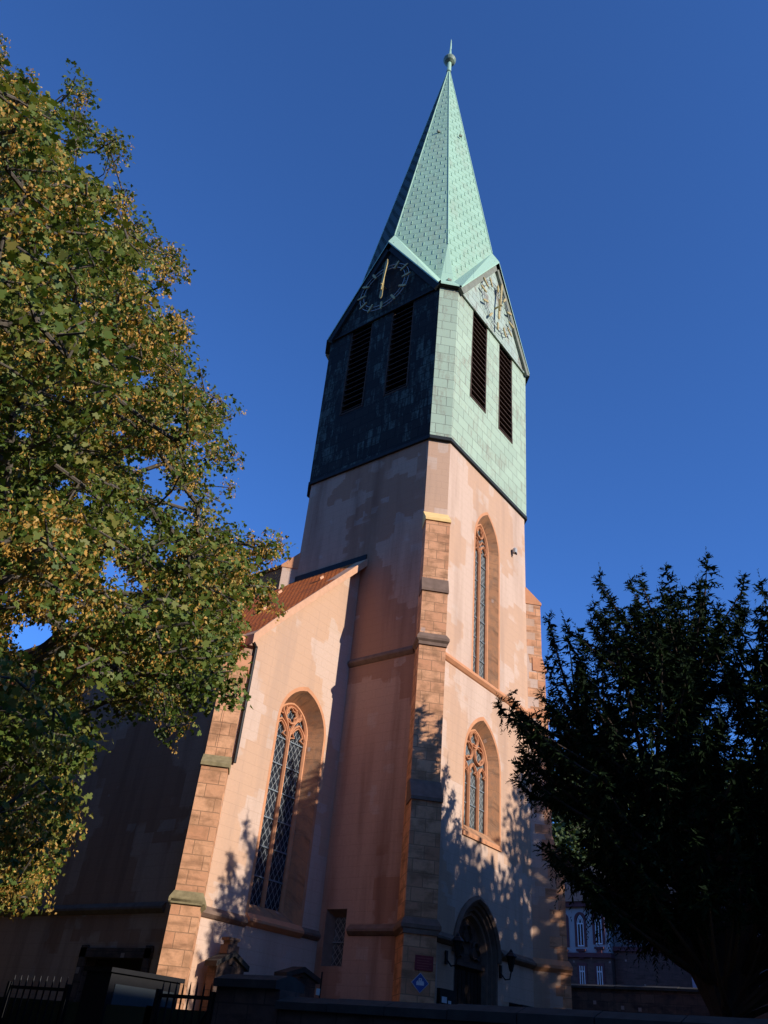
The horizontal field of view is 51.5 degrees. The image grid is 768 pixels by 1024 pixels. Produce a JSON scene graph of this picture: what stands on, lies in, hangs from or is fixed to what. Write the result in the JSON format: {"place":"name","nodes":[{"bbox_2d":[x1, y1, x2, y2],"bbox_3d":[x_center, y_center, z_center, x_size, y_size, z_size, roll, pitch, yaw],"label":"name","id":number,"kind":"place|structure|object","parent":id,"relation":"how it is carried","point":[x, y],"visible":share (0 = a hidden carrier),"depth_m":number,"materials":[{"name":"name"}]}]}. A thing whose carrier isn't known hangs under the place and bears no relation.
{"place":"outdoors","nodes":[
{"label":"outdoors","id":0,"kind":"place"},
{"bbox_2d":[0,997,204,1023],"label":"churchyard","id":1,"kind":"structure","parent":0,"point":[119,1014],"depth_m":13.18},
{"bbox_2d":[211,974,304,1023],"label":"churchyard wall","id":2,"kind":"structure","parent":1,"relation":"on","point":[244,999],"depth_m":11.58,"materials":[{"name":"stone"}]},
{"bbox_2d":[149,981,215,1023],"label":"iron gate","id":3,"kind":"structure","parent":2,"relation":"attached to","point":[207,1015],"depth_m":12.25,"materials":[{"name":"black metal"}]},
{"bbox_2d":[0,40,572,1010],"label":"church","id":4,"kind":"structure","parent":1,"relation":"on","point":[344,810],"depth_m":26.14,"materials":[{"name":"pink paint"}]},
{"bbox_2d":[245,687,325,926],"bbox_3d":[-3.013,8.750,24.319,0.675,7.090,2.340,-19,-42,32],"label":"window","id":5,"kind":"structure","parent":4,"relation":"in","point":[277,891],"depth_m":24.50,"materials":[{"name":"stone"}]},
{"bbox_2d":[321,909,346,966],"bbox_3d":[-1.363,12.405,23.199,0.780,1.480,0.300,-19,-42,32],"label":"small window","id":6,"kind":"structure","parent":4,"relation":"in","point":[335,923],"depth_m":23.35,"materials":[{"name":"black glass"}]},
{"bbox_2d":[411,973,428,992],"bbox_3d":[0.919,12.005,20.305,0.460,0.460,0.025,9,-35,-5],"label":"monument sign","id":7,"kind":"object","parent":4,"relation":"attached to","point":[419,982],"visible":1,"depth_m":20.30,"materials":[{"name":"blue metal"}]},
{"bbox_2d":[414,955,433,971],"bbox_3d":[1.036,11.646,20.563,0.480,0.340,0.033,9,-35,-5],"label":"notice plate","id":8,"kind":"object","parent":4,"relation":"attached to","point":[423,963],"visible":1,"depth_m":20.55,"materials":[{"name":"red metal"}]},
{"bbox_2d":[444,933,464,966],"bbox_3d":[1.970,12.309,22.414,0.569,0.858,0.380,-19,-42,32],"label":"wall lantern","id":9,"kind":"object","parent":4,"relation":"attached to","point":[457,940],"depth_m":22.35,"materials":[{"name":"black metal"}]},
{"bbox_2d":[462,717,501,851],"bbox_3d":[3.169,8.991,26.935,0.495,4.220,2.480,-19,-42,32],"label":"window","id":10,"kind":"structure","parent":4,"relation":"in","point":[481,768],"depth_m":27.19,"materials":[{"name":"stone"}]},
{"bbox_2d":[471,512,499,689],"bbox_3d":[3.836,3.224,31.041,0.495,7.700,2.040,-19,-42,32],"label":"window","id":11,"kind":"structure","parent":4,"relation":"in","point":[485,662],"depth_m":31.26,"materials":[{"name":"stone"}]},
{"bbox_2d":[499,949,516,979],"bbox_3d":[3.785,13.850,24.383,0.569,0.858,0.380,-19,-42,32],"label":"wall lantern","id":12,"kind":"object","parent":4,"relation":"attached to","point":[510,955],"depth_m":24.32,"materials":[{"name":"black metal"}]},
{"bbox_2d":[315,972,322,997],"bbox_3d":[-1.610,11.785,19.157,0.043,1.280,0.181,-19,-42,32],"label":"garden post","id":13,"kind":"object","parent":1,"relation":"on","point":[318,991],"visible":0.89,"depth_m":19.30,"materials":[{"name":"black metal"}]},
{"bbox_2d":[436,988,455,1003],"bbox_3d":[1.594,13.146,20.677,0.106,1.300,0.760,-19,-42,32],"label":"display case","id":14,"kind":"object","parent":1,"relation":"on","point":[445,996],"visible":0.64,"depth_m":20.85,"materials":[{"name":"black metal"}]},
{"bbox_2d":[275,996,767,1023],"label":"churchyard wall","id":15,"kind":"structure","parent":1,"relation":"on","point":[300,1010],"depth_m":9.74,"materials":[{"name":"stone"}]},
{"bbox_2d":[492,546,767,1018],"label":"yew tree","id":16,"kind":"object","parent":1,"relation":"on","point":[711,946],"visible":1,"depth_m":17.36,"materials":[{"name":"green plant"}]},
{"bbox_2d":[571,984,767,1018],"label":"garden wall","id":17,"kind":"structure","parent":1,"relation":"on","point":[688,1001],"depth_m":35.13,"materials":[{"name":"stone"}]},
{"bbox_2d":[74,966,184,1023],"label":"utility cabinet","id":18,"kind":"object","parent":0,"point":[103,987],"visible":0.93,"depth_m":13.59,"materials":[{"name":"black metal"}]},
{"bbox_2d":[0,33,298,919],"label":"maple tree","id":19,"kind":"object","parent":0,"point":[62,357],"visible":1,"depth_m":10.56,"materials":[{"name":"green plant"}]},
{"bbox_2d":[201,937,249,1010],"bbox_3d":[-3.987,11.681,19.875,0.520,1.870,1.150,-19,-42,32],"label":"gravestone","id":20,"kind":"object","parent":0,"point":[227,959],"visible":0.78,"depth_m":19.91,"materials":[{"name":"stone"}]},
{"bbox_2d":[274,967,320,997],"bbox_3d":[-2.311,12.555,20.534,0.520,1.460,1.350,-19,-42,32],"label":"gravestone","id":21,"kind":"object","parent":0,"point":[307,978],"visible":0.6,"depth_m":20.77,"materials":[{"name":"stone"}]},
{"bbox_2d":[0,0,767,846],"label":"sky","id":22,"kind":"structure","parent":0,"point":[618,149],"materials":[{"name":"blue"}]},
{"bbox_2d":[509,1002,530,1006],"bbox_3d":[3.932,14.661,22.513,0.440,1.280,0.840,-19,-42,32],"label":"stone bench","id":23,"kind":"object","parent":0,"point":[514,1004],"visible":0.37,"depth_m":22.59,"materials":[{"name":"black stone"}]},
{"bbox_2d":[565,868,616,984],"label":"house","id":24,"kind":"structure","parent":0,"point":[590,961],"depth_m":67.54,"materials":[{"name":"white paint"}]},
{"bbox_2d":[566,915,569,946],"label":"window","id":25,"kind":"structure","parent":24,"relation":"in","point":[567,920],"depth_m":69.30,"materials":[{"name":"white stone"}]},
{"bbox_2d":[574,912,586,946],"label":"window","id":26,"kind":"structure","parent":24,"relation":"in","point":[579,923],"depth_m":68.70,"materials":[{"name":"white glass"}]},
{"bbox_2d":[577,963,587,983],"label":"window","id":27,"kind":"structure","parent":24,"relation":"in","point":[581,967],"depth_m":66.84,"materials":[{"name":"white stone"}]},
{"bbox_2d":[592,914,604,943],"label":"window","id":28,"kind":"structure","parent":24,"relation":"in","point":[601,938],"depth_m":67.73,"materials":[{"name":"white glass"}]},
{"bbox_2d":[594,963,605,984],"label":"window","id":29,"kind":"structure","parent":24,"relation":"in","point":[599,968],"depth_m":66.02,"materials":[{"name":"white glass"}]},
{"bbox_2d":[612,887,700,987],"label":"house","id":30,"kind":"structure","parent":0,"point":[642,975],"depth_m":64.82,"materials":[{"name":"grey paint"}]},
{"bbox_2d":[692,887,761,987],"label":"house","id":31,"kind":"structure","parent":0,"point":[694,984],"depth_m":57.49,"materials":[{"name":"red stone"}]},
{"label":"ground","id":32,"kind":"structure","parent":0,"visible":0},
{"bbox_2d":[0,975,72,1023],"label":"iron railing","id":33,"kind":"object","parent":32,"relation":"on","point":[66,990],"visible":1,"depth_m":14.23,"materials":[{"name":"black metal"}]},
{"bbox_2d":[550,762,646,866],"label":"deciduous tree","id":34,"kind":"object","parent":32,"relation":"on","point":[561,835],"visible":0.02,"depth_m":85.07,"materials":[{"name":"green plant"}]},
{"bbox_2d":[552,737,681,878],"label":"deciduous tree","id":35,"kind":"object","parent":32,"relation":"on","point":[642,815],"visible":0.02,"depth_m":91.10,"materials":[{"name":"green plant"}]},
{"bbox_2d":[632,745,755,877],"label":"deciduous tree","id":36,"kind":"object","parent":32,"relation":"on","point":[655,862],"depth_m":86.03,"materials":[{"name":"green plant"}]},
{"bbox_2d":[676,758,763,869],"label":"deciduous tree","id":37,"kind":"object","parent":32,"relation":"on","point":[735,812],"depth_m":82.68,"materials":[{"name":"green plant"}]}
]}

